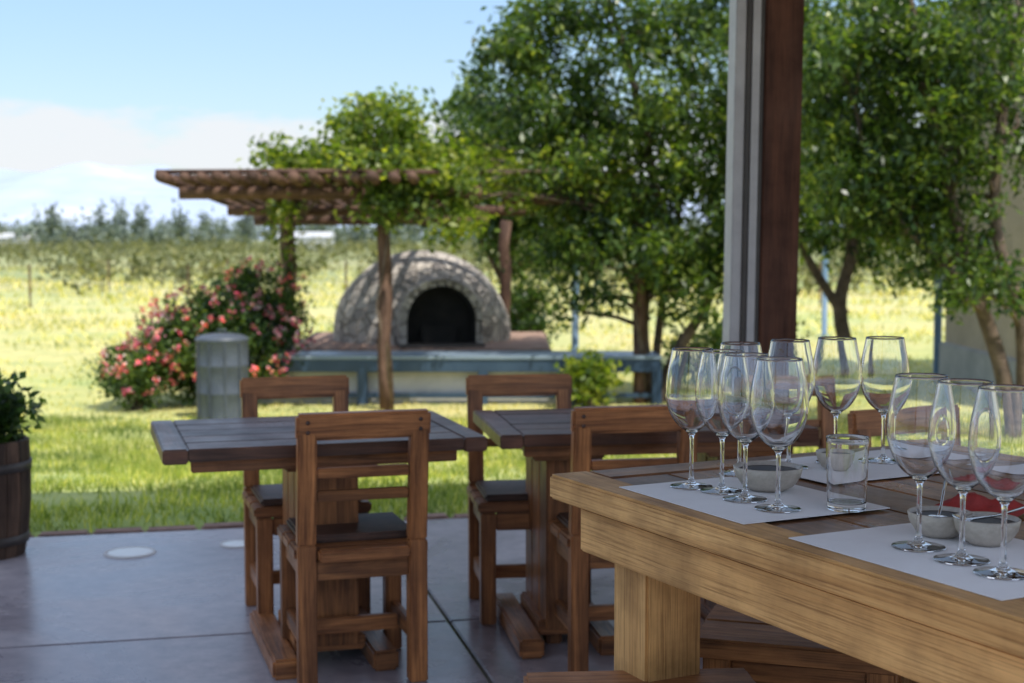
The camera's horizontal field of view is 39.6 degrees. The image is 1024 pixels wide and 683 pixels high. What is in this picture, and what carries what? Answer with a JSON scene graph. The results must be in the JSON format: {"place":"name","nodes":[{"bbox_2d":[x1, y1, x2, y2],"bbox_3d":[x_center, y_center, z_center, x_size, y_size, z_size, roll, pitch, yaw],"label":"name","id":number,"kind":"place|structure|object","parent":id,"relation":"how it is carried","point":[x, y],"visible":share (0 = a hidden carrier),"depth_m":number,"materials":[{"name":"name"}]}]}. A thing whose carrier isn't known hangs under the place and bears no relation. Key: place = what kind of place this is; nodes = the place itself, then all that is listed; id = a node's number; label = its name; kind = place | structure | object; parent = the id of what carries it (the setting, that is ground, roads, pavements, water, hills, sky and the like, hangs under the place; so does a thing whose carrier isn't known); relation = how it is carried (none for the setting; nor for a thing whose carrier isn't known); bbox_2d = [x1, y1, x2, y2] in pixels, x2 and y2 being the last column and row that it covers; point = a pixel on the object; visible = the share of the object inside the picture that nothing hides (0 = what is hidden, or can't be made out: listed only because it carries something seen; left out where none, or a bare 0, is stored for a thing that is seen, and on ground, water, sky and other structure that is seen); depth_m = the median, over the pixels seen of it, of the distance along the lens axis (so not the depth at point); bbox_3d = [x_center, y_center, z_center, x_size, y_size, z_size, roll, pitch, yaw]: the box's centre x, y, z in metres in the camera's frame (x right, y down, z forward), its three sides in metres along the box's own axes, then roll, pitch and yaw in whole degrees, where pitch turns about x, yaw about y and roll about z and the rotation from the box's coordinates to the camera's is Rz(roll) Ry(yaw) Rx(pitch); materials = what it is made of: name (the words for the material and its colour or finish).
{"place":"outdoors","nodes":[
{"label":"outdoors","id":0,"kind":"place"},
{"bbox_2d":[0,518,702,682],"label":"patio","id":1,"kind":"structure","parent":0,"point":[174,608],"depth_m":4.74,"materials":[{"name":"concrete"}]},
{"bbox_2d":[0,370,46,559],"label":"barrel planter","id":2,"kind":"object","parent":1,"relation":"on","point":[15,480],"visible":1,"depth_m":5.59,"materials":[{"name":"brown wood"}]},
{"bbox_2d":[103,546,156,558],"bbox_3d":[-1.530,0.844,5.694,0.208,0.006,0.208,0,4,0],"label":"floor light cover","id":3,"kind":"object","parent":1,"relation":"on","point":[128,552],"visible":1,"depth_m":5.68,"materials":[{"name":"white plastic"}]},
{"bbox_2d":[220,539,243,547],"bbox_3d":[-1.130,0.832,5.854,0.146,0.006,0.146,0,4,0],"label":"floor light cover","id":4,"kind":"object","parent":1,"relation":"on","point":[233,543],"visible":0.64,"depth_m":5.83,"materials":[{"name":"white plastic"}]},
{"bbox_2d":[240,375,371,614],"bbox_3d":[-0.696,0.522,4.766,0.380,0.780,0.421,-1,4,-17],"label":"wooden chair","id":5,"kind":"object","parent":1,"relation":"on","point":[262,505],"visible":0.54,"depth_m":4.84,"materials":[{"name":"brown wood"}]},
{"bbox_2d":[150,411,486,679],"bbox_3d":[-0.607,0.602,4.334,0.918,0.680,0.664,-1,4,-17],"label":"square wooden table","id":6,"kind":"object","parent":1,"relation":"on","point":[231,444],"visible":0.61,"depth_m":4.14,"materials":[{"name":"brown wood"}]},
{"bbox_2d":[277,409,430,682],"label":"wooden chair","id":7,"kind":"object","parent":1,"relation":"on","point":[390,548],"visible":0.98,"depth_m":3.96,"materials":[{"name":"brown wood"}]},
{"bbox_2d":[466,374,590,624],"bbox_3d":[0.051,0.517,4.831,0.380,0.780,0.421,-1,4,-8],"label":"wooden chair","id":8,"kind":"object","parent":1,"relation":"on","point":[507,501],"visible":0.51,"depth_m":4.86,"materials":[{"name":"brown wood"}]},
{"bbox_2d":[543,405,697,671],"bbox_3d":[0.316,0.558,4.257,0.380,0.780,0.421,-1,4,-11],"label":"wooden chair","id":9,"kind":"object","parent":1,"relation":"on","point":[577,614],"visible":0.43,"depth_m":4.06,"materials":[{"name":"brown wood"}]},
{"bbox_2d":[523,668,755,682],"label":"wooden stool","id":10,"kind":"object","parent":1,"relation":"on","point":[726,675],"visible":0.88,"depth_m":2.61,"materials":[{"name":"brown wood"}]},
{"bbox_2d":[473,408,818,658],"bbox_3d":[0.401,0.586,4.566,0.978,0.680,0.624,-1,4,-9],"label":"square wooden table","id":11,"kind":"object","parent":1,"relation":"on","point":[540,439],"visible":0.46,"depth_m":4.34,"materials":[{"name":"brown wood"}]},
{"bbox_2d":[722,0,803,456],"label":"wooden post","id":12,"kind":"object","parent":1,"relation":"on","point":[764,107],"visible":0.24,"depth_m":5.31,"materials":[{"name":"brown wood"}]},
{"bbox_2d":[550,446,1023,682],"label":"long wooden table","id":13,"kind":"object","parent":1,"relation":"on","point":[674,563],"visible":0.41,"depth_m":2.25,"materials":[{"name":"brown wood"}]},
{"bbox_2d":[719,341,761,476],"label":"wine glass","id":14,"kind":"object","parent":13,"relation":"on","point":[747,346],"visible":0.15,"depth_m":2.69,"materials":[{"name":"clear glass"}]},
{"bbox_2d":[619,477,888,524],"bbox_3d":[0.414,0.272,2.488,0.300,0.001,0.380,-2,5,-27],"label":"paper placemat","id":15,"kind":"object","parent":13,"relation":"on","point":[809,502],"visible":0.71,"depth_m":2.44,"materials":[{"name":"white paper"}]},
{"bbox_2d":[665,347,712,489],"bbox_3d":[0.326,0.138,2.576,0.097,0.253,0.097,-2,5,-27],"label":"wine glass","id":16,"kind":"object","parent":15,"relation":"on","point":[681,378],"visible":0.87,"depth_m":2.54,"materials":[{"name":"clear glass"}]},
{"bbox_2d":[695,349,744,494],"bbox_3d":[0.374,0.142,2.528,0.097,0.253,0.097,-4,6,-43],"label":"wine glass","id":17,"kind":"object","parent":15,"relation":"on","point":[708,378],"visible":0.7,"depth_m":2.50,"materials":[{"name":"clear glass"}]},
{"bbox_2d":[717,352,768,502],"bbox_3d":[0.403,0.147,2.450,0.097,0.253,0.097,2,5,28],"label":"wine glass","id":18,"kind":"object","parent":15,"relation":"on","point":[735,379],"visible":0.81,"depth_m":2.42,"materials":[{"name":"clear glass"}]},
{"bbox_2d":[733,460,802,492],"bbox_3d":[0.459,0.245,2.556,0.124,0.044,0.124,-2,5,-27],"label":"ceramic bowl","id":19,"kind":"object","parent":15,"relation":"on","point":[761,475],"visible":0.84,"depth_m":2.52,"materials":[{"name":"white ceramic"}]},
{"bbox_2d":[749,356,808,512],"bbox_3d":[0.443,0.154,2.361,0.097,0.253,0.097,-1,4,-15],"label":"wine glass","id":20,"kind":"object","parent":15,"relation":"on","point":[779,403],"visible":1,"depth_m":2.32,"materials":[{"name":"clear glass"}]},
{"bbox_2d":[826,434,869,512],"bbox_3d":[0.557,0.219,2.366,0.071,0.122,0.071,-2,5,-27],"label":"water tumbler","id":21,"kind":"object","parent":15,"relation":"on","point":[847,457],"visible":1,"depth_m":2.34,"materials":[{"name":"clear glass"}]},
{"bbox_2d":[770,449,938,483],"bbox_3d":[0.697,0.247,2.838,0.400,0.001,0.280,-2,5,-28],"label":"paper placemat","id":22,"kind":"object","parent":13,"relation":"on","point":[815,471],"visible":0.21,"depth_m":2.78,"materials":[{"name":"white paper"}]},
{"bbox_2d":[768,338,814,469],"bbox_3d":[0.545,0.123,2.796,0.097,0.253,0.097,1,4,11],"label":"wine glass","id":23,"kind":"object","parent":22,"relation":"on","point":[789,347],"visible":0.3,"depth_m":2.76,"materials":[{"name":"clear glass"}]},
{"bbox_2d":[816,448,825,468],"bbox_3d":[0.634,0.232,2.782,0.080,0.036,0.080,-2,5,-27],"label":"ceramic bowl","id":24,"kind":"object","parent":22,"relation":"on","point":[821,455],"visible":0.27,"depth_m":2.77,"materials":[{"name":"white ceramic"}]},
{"bbox_2d":[813,336,860,462],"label":"wine glass","id":25,"kind":"object","parent":22,"relation":"on","point":[837,364],"visible":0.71,"depth_m":2.82,"materials":[{"name":"clear glass"}]},
{"bbox_2d":[861,336,908,463],"bbox_3d":[0.751,0.117,2.873,0.097,0.253,0.097,2,4,23],"label":"wine glass","id":26,"kind":"object","parent":22,"relation":"on","point":[884,360],"visible":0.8,"depth_m":2.83,"materials":[{"name":"clear glass"}]},
{"bbox_2d":[789,523,1023,600],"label":"paper placemat","id":27,"kind":"object","parent":13,"relation":"on","point":[872,545],"visible":0.6,"depth_m":2.03,"materials":[{"name":"white paper"}]},
{"bbox_2d":[886,373,948,552],"bbox_3d":[0.593,0.175,2.067,0.097,0.253,0.097,3,5,37],"label":"wine glass","id":28,"kind":"object","parent":27,"relation":"on","point":[910,407],"visible":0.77,"depth_m":2.04,"materials":[{"name":"clear glass"}]},
{"bbox_2d":[907,480,972,538],"bbox_3d":[0.646,0.258,2.178,0.096,0.071,0.138,0,4,-5],"label":"ceramic bowl","id":29,"kind":"object","parent":27,"relation":"on","point":[937,522],"visible":0.75,"depth_m":2.13,"materials":[{"name":"white ceramic"}]},
{"bbox_2d":[928,378,993,566],"bbox_3d":[0.629,0.181,1.982,0.097,0.253,0.097,4,5,42],"label":"wine glass","id":30,"kind":"object","parent":27,"relation":"on","point":[951,413],"visible":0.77,"depth_m":1.95,"materials":[{"name":"clear glass"}]},
{"bbox_2d":[952,506,1023,546],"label":"ceramic bowl","id":31,"kind":"object","parent":27,"relation":"on","point":[982,528],"visible":0.88,"depth_m":2.07,"materials":[{"name":"white ceramic"}]},
{"bbox_2d":[968,384,1023,580],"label":"wine glass","id":32,"kind":"object","parent":27,"relation":"on","point":[996,443],"visible":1,"depth_m":1.87,"materials":[{"name":"clear glass"}]},
{"bbox_2d":[936,492,1023,516],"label":"red napkin","id":33,"kind":"object","parent":13,"relation":"on","point":[976,501],"visible":0.63,"depth_m":2.34,"materials":[{"name":"red fabric"}]},
{"bbox_2d":[700,604,901,682],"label":"wooden stool","id":34,"kind":"object","parent":1,"relation":"on","point":[758,651],"visible":0.56,"depth_m":2.81,"materials":[{"name":"brown wood"}]},
{"bbox_2d":[791,391,833,448],"bbox_3d":[0.976,0.519,4.802,0.380,0.780,0.421,-1,4,-10],"label":"wooden chair","id":35,"kind":"object","parent":1,"relation":"on","point":[823,422],"visible":0.03,"depth_m":4.96,"materials":[{"name":"brown wood"}]},
{"bbox_2d":[847,409,886,446],"bbox_3d":[1.183,0.586,3.866,0.380,0.780,0.421,-2,5,-25],"label":"wooden chair","id":36,"kind":"object","parent":1,"relation":"on","point":[867,422],"visible":0.1,"depth_m":3.93,"materials":[{"name":"brown wood"}]},
{"bbox_2d":[19,411,888,531],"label":"lawn grass","id":37,"kind":"structure","parent":0,"point":[147,466],"depth_m":8.36,"materials":[{"name":"green plant"}]},
{"bbox_2d":[0,162,932,239],"bbox_3d":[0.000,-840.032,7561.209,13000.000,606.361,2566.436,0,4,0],"label":"mountains","id":38,"kind":"structure","parent":0,"point":[70,189],"depth_m":7673.51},
{"bbox_2d":[0,240,945,682],"bbox_3d":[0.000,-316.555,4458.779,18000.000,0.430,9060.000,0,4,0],"label":"ground","id":39,"kind":"structure","parent":0,"point":[54,358],"depth_m":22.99,"materials":[{"name":"green plant"}]},
{"bbox_2d":[0,233,40,250],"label":"farm shed","id":40,"kind":"structure","parent":39,"relation":"on","point":[5,236],"depth_m":231.59,"materials":[{"name":"white"}]},
{"bbox_2d":[80,331,186,412],"bbox_3d":[-3.805,0.300,14.343,1.068,0.852,1.191,0,4,0],"label":"flowering bush","id":41,"kind":"object","parent":39,"relation":"on","point":[144,383],"visible":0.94,"depth_m":14.18,"materials":[{"name":"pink plant"}]},
{"bbox_2d":[116,281,308,406],"bbox_3d":[-3.097,0.035,14.683,2.019,1.319,1.686,0,4,0],"label":"flowering bush","id":42,"kind":"object","parent":39,"relation":"on","point":[182,330],"visible":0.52,"depth_m":14.46,"materials":[{"name":"green plant"}]},
{"bbox_2d":[195,329,248,418],"bbox_3d":[-2.760,0.308,13.556,0.511,0.857,0.511,0,4,0],"label":"metal drum","id":43,"kind":"object","parent":39,"relation":"on","point":[222,365],"visible":0.88,"depth_m":13.34,"materials":[{"name":"silver metal"}]},
{"bbox_2d":[30,513,495,537],"bbox_3d":[-0.059,0.833,6.523,15.736,0.112,0.115,-1,4,-13],"label":"brick edging","id":44,"kind":"object","parent":39,"relation":"on","point":[231,525],"visible":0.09,"depth_m":6.17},
{"bbox_2d":[200,255,331,351],"bbox_3d":[-2.736,-0.152,15.365,1.379,1.554,1.131,1,4,20],"label":"flowering bush","id":45,"kind":"object","parent":39,"relation":"on","point":[280,300],"visible":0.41,"depth_m":15.17,"materials":[{"name":"green plant"}]},
{"bbox_2d":[277,232,335,250],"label":"farm shed","id":46,"kind":"structure","parent":39,"relation":"on","point":[310,235],"depth_m":218.72,"materials":[{"name":"white"}]},
{"bbox_2d":[154,169,666,409],"bbox_3d":[-0.925,-0.636,16.141,5.050,2.406,5.314,0,4,0],"label":"pergola","id":47,"kind":"object","parent":39,"relation":"on","point":[238,192],"visible":0.6,"depth_m":14.16,"materials":[{"name":"brown wood"}]},
{"bbox_2d":[287,250,551,350],"bbox_3d":[-1.002,-0.312,17.169,3.136,1.580,3.005,0,4,0],"label":"clay oven","id":48,"kind":"object","parent":39,"relation":"on","point":[442,301],"visible":0.55,"depth_m":16.43,"materials":[{"name":"stone"}]},
{"bbox_2d":[28,258,821,306],"bbox_3d":[-0.011,-1.821,41.969,43.222,1.100,12.060,0,4,0],"label":"trellis fence","id":49,"kind":"object","parent":39,"relation":"on","point":[29,269],"visible":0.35,"depth_m":35.98,"materials":[{"name":"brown wood"}]},
{"bbox_2d":[235,82,663,404],"bbox_3d":[-0.701,-1.065,14.984,4.694,3.283,3.180,0,4,0],"label":"climbing vine","id":50,"kind":"object","parent":39,"relation":"on","point":[361,146],"visible":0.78,"depth_m":14.18,"materials":[{"name":"green plant"}]},
{"bbox_2d":[249,351,661,404],"bbox_3d":[-0.677,0.383,15.015,4.455,0.520,0.660,0,4,0],"label":"garden counter","id":51,"kind":"object","parent":39,"relation":"on","point":[430,376],"visible":0.47,"depth_m":14.71,"materials":[{"name":"stone"}]},
{"bbox_2d":[0,197,915,249],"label":"distant trees","id":52,"kind":"object","parent":39,"relation":"on","point":[117,228],"visible":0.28,"depth_m":254.89,"materials":[{"name":"green plant"}]},
{"bbox_2d":[0,228,946,295],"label":"orchard","id":53,"kind":"object","parent":39,"relation":"on","point":[179,273],"visible":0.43,"depth_m":67.45,"materials":[{"name":"green plant"}]},
{"bbox_2d":[418,58,587,311],"bbox_3d":[-0.117,-1.861,19.887,3.227,4.310,2.556,0,4,0],"label":"tree","id":54,"kind":"object","parent":39,"relation":"on","point":[485,247],"visible":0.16,"depth_m":19.48,"materials":[{"name":"green plant"}]},
{"bbox_2d":[497,265,570,345],"bbox_3d":[0.221,-0.392,19.635,1.173,1.508,1.406,0,4,0],"label":"broadleaf shrub","id":55,"kind":"object","parent":39,"relation":"on","point":[524,315],"visible":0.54,"depth_m":19.37,"materials":[{"name":"green plant"}]},
{"bbox_2d":[572,214,578,350],"bbox_3d":[0.890,-1.044,19.976,0.260,2.660,0.260,0,4,0],"label":"steel pole","id":56,"kind":"object","parent":39,"relation":"on","point":[575,332],"visible":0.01,"depth_m":20.00,"materials":[{"name":"grey metal"}]},
{"bbox_2d":[553,346,630,406],"bbox_3d":[0.739,0.390,14.351,0.832,0.702,0.840,-3,5,-32],"label":"broadleaf shrub","id":57,"kind":"object","parent":39,"relation":"on","point":[591,380],"visible":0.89,"depth_m":14.23,"materials":[{"name":"green plant"}]},
{"bbox_2d":[444,0,831,401],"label":"tree","id":58,"kind":"object","parent":39,"relation":"on","point":[651,251],"visible":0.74,"depth_m":14.54,"materials":[{"name":"green plant"}]},
{"bbox_2d":[661,312,810,371],"bbox_3d":[2.494,0.116,16.550,1.946,0.968,1.395,0,4,0],"label":"broadleaf shrub","id":59,"kind":"object","parent":39,"relation":"on","point":[710,336],"visible":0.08,"depth_m":16.46,"materials":[{"name":"green plant"}]},
{"bbox_2d":[669,0,947,336],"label":"tree","id":60,"kind":"object","parent":39,"relation":"on","point":[837,299],"visible":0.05,"depth_m":17.93,"materials":[{"name":"green plant"}]},
{"bbox_2d":[818,224,827,336],"bbox_3d":[5.500,-1.400,24.964,0.260,2.660,0.260,0,4,0],"label":"steel pole","id":61,"kind":"object","parent":39,"relation":"on","point":[824,305],"visible":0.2,"depth_m":24.98,"materials":[{"name":"grey metal"}]},
{"bbox_2d":[800,0,1023,384],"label":"tree","id":62,"kind":"object","parent":39,"relation":"on","point":[937,50],"visible":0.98,"depth_m":11.87,"materials":[{"name":"green plant"}]},
{"bbox_2d":[932,189,943,373],"bbox_3d":[5.400,-0.802,17.988,0.260,2.460,0.260,0,4,0],"label":"steel pole","id":63,"kind":"object","parent":39,"relation":"on","point":[937,329],"visible":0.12,"depth_m":18.00,"materials":[{"name":"grey metal"}]},
{"bbox_2d":[939,0,1023,384],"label":"walls","id":64,"kind":"structure","parent":39,"relation":"on","point":[963,352],"depth_m":15.89,"materials":[{"name":"grey paint"}]},
{"bbox_2d":[0,0,950,191],"label":"sky","id":65,"kind":"structure","parent":0,"point":[173,84],"materials":[{"name":"blue"}]}
]}

